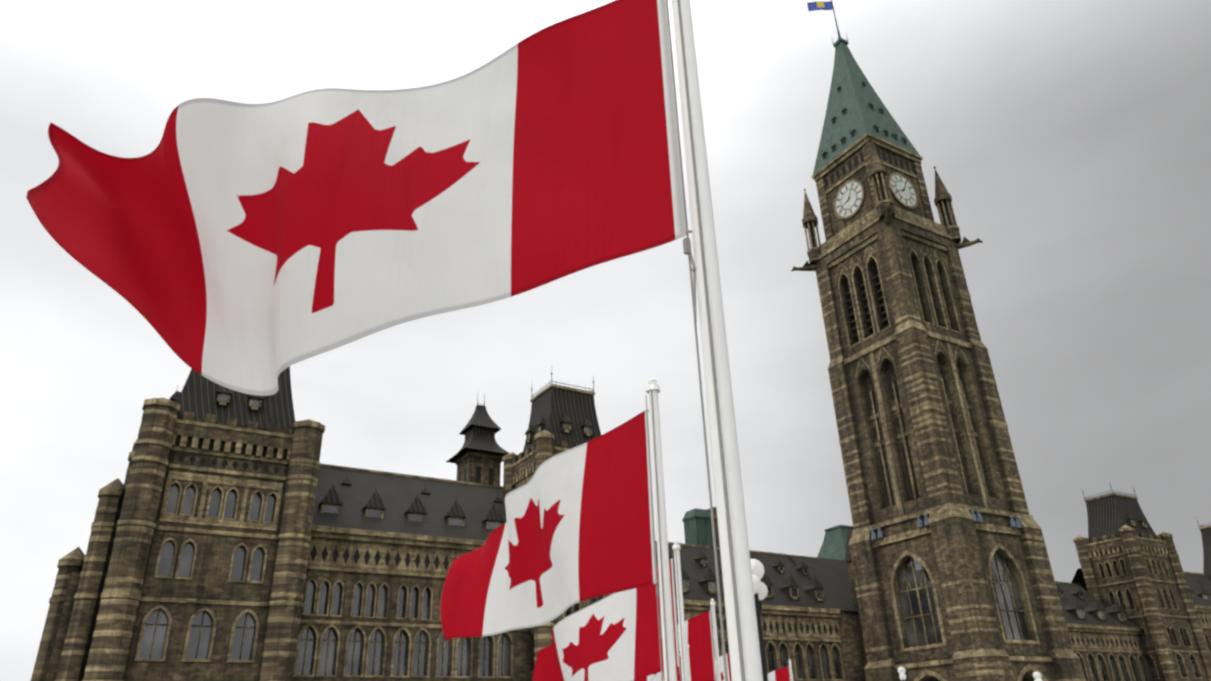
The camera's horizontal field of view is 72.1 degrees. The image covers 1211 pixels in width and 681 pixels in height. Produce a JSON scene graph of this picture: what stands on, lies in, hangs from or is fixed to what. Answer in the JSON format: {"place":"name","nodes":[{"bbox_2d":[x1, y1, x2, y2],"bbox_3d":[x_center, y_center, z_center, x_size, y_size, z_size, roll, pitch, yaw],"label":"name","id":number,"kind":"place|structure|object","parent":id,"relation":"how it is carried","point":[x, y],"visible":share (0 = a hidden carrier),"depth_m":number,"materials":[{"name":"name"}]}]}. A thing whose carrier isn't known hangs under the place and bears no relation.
{"place":"outdoors","nodes":[
{"label":"outdoors","id":0,"kind":"place"},
{"bbox_2d":[0,0,1210,680],"label":"sky","id":1,"kind":"structure","parent":0,"point":[1071,139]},
{"bbox_2d":[31,138,1210,680],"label":"building wall","id":2,"kind":"structure","parent":0,"point":[953,548],"depth_m":78.69,"materials":[{"name":"brown stone"}]},
{"bbox_2d":[49,133,1210,680],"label":"stone trim","id":3,"kind":"structure","parent":2,"relation":"attached to","point":[383,543],"depth_m":82.03,"materials":[{"name":"stone"}]},
{"bbox_2d":[177,0,1210,600],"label":"block ironwork","id":4,"kind":"object","parent":3,"relation":"on","point":[845,214],"visible":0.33,"depth_m":103.63,"materials":[{"name":"black metal"}]},
{"bbox_2d":[807,1,832,10],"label":"flag","id":5,"kind":"object","parent":4,"relation":"attached to","point":[811,6],"visible":0.94,"depth_m":122.17,"materials":[{"name":"blue fabric"}]},
{"bbox_2d":[816,1,824,7],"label":"flag emblem","id":6,"kind":"object","parent":5,"relation":"attached to","point":[820,3],"visible":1,"depth_m":122.27,"materials":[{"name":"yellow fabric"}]},
{"bbox_2d":[168,83,1210,680],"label":"dark block openings","id":7,"kind":"object","parent":2,"relation":"in","point":[346,553],"visible":0.21,"depth_m":91.79,"materials":[{"name":"black"}]},
{"bbox_2d":[169,271,1210,627],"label":"block roofs","id":8,"kind":"structure","parent":2,"relation":"on","point":[357,493],"depth_m":79.47,"materials":[{"name":"metal"}]},
{"bbox_2d":[682,32,919,559],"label":"green roof","id":9,"kind":"structure","parent":2,"relation":"on","point":[854,97],"depth_m":110.60,"materials":[{"name":"green metal"}]},
{"bbox_2d":[836,175,915,216],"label":"clock faces","id":10,"kind":"object","parent":2,"relation":"attached to","point":[906,193],"visible":0.44,"depth_m":103.77,"materials":[{"name":"white glass"}]},
{"bbox_2d":[871,509,1021,539],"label":"peace tower sculptures","id":11,"kind":"object","parent":2,"relation":"on","point":[1017,524],"visible":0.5,"depth_m":83.62,"materials":[{"name":"grey stone"}]},
{"bbox_2d":[898,667,905,679],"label":"lamp globes","id":12,"kind":"object","parent":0,"point":[901,672],"visible":1,"depth_m":43.95,"materials":[{"name":"white glass"}]},
{"bbox_2d":[1033,672,1042,680],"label":"lamp globes","id":13,"kind":"object","parent":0,"point":[1037,676],"visible":1,"depth_m":43.28,"materials":[{"name":"white glass"}]},
{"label":"paving","id":14,"kind":"structure","parent":0,"visible":0},
{"bbox_2d":[646,378,676,680],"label":"flagpole","id":15,"kind":"object","parent":14,"relation":"on","point":[653,386],"visible":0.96,"depth_m":6.77,"materials":[{"name":"metal"}]},
{"bbox_2d":[440,409,657,642],"bbox_3d":[-0.669,1.793,7.787,0.914,1.699,2.656,13,-30,-28],"label":"flag","id":16,"kind":"object","parent":15,"relation":"attached to","point":[576,527],"visible":1,"depth_m":7.52,"materials":[{"name":"fabric"}]},
{"bbox_2d":[648,410,661,637],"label":"flag clips","id":17,"kind":"object","parent":15,"relation":"attached to","point":[659,598],"visible":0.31,"depth_m":6.64,"materials":[{"name":"grey metal"}]},
{"bbox_2d":[672,540,688,680],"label":"flagpole","id":18,"kind":"object","parent":14,"relation":"on","point":[676,546],"visible":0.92,"depth_m":11.86,"materials":[{"name":"metal"}]},
{"bbox_2d":[532,558,679,680],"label":"flag","id":19,"kind":"object","parent":18,"relation":"attached to","point":[613,637],"visible":0.94,"depth_m":12.37,"materials":[{"name":"fabric"}]},
{"bbox_2d":[686,641,690,680],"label":"flagpole","id":20,"kind":"object","parent":14,"relation":"on","point":[687,647],"visible":0.46,"depth_m":17.17,"materials":[{"name":"metal"}]},
{"bbox_2d":[651,656,681,680],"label":"flag","id":21,"kind":"object","parent":20,"relation":"attached to","point":[657,677],"visible":0.29,"depth_m":17.70,"materials":[{"name":"fabric"}]},
{"bbox_2d":[666,0,762,680],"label":"flagpole","id":22,"kind":"object","parent":14,"relation":"on","point":[748,624],"visible":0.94,"depth_m":3.26,"materials":[{"name":"metal"}]},
{"bbox_2d":[26,0,685,395],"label":"flag","id":23,"kind":"object","parent":22,"relation":"attached to","point":[252,248],"visible":1,"depth_m":3.60,"materials":[{"name":"fabric"}]},
{"bbox_2d":[683,230,696,322],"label":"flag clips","id":24,"kind":"object","parent":22,"relation":"attached to","point":[687,246],"visible":0.9,"depth_m":3.53,"materials":[{"name":"grey metal"}]},
{"bbox_2d":[710,599,720,680],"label":"flagpole","id":25,"kind":"object","parent":14,"relation":"on","point":[712,602],"visible":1,"depth_m":18.78,"materials":[{"name":"metal"}]},
{"bbox_2d":[636,611,715,680],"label":"flag","id":26,"kind":"object","parent":25,"relation":"attached to","point":[698,633],"visible":0.35,"depth_m":19.06,"materials":[{"name":"fabric"}]},
{"bbox_2d":[754,593,767,680],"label":"lamp","id":27,"kind":"object","parent":14,"relation":"on","point":[758,605],"visible":0.58,"depth_m":14.35,"materials":[{"name":"black metal"}]},
{"bbox_2d":[750,559,767,599],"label":"lamp globes","id":28,"kind":"object","parent":27,"relation":"attached to","point":[759,586],"visible":0.62,"depth_m":14.74,"materials":[{"name":"white glass"}]},
{"bbox_2d":[789,659,792,680],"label":"flagpole","id":29,"kind":"object","parent":14,"relation":"on","point":[791,670],"visible":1,"depth_m":34.60,"materials":[{"name":"metal"}]},
{"bbox_2d":[767,666,790,680],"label":"flag","id":30,"kind":"object","parent":29,"relation":"attached to","point":[782,674],"visible":0.83,"depth_m":34.96,"materials":[{"name":"fabric"}]},
{"bbox_3d":[4.741,11.733,26.053,0.267,4.576,0.267,13,-30,-28],"label":"flagpole","id":31,"kind":"object","parent":14,"relation":"on","visible":0},
{"bbox_2d":[715,653,731,680],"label":"flag","id":32,"kind":"object","parent":31,"relation":"attached to","point":[721,661],"visible":0.17,"depth_m":27.12,"materials":[{"name":"fabric"}]}
]}

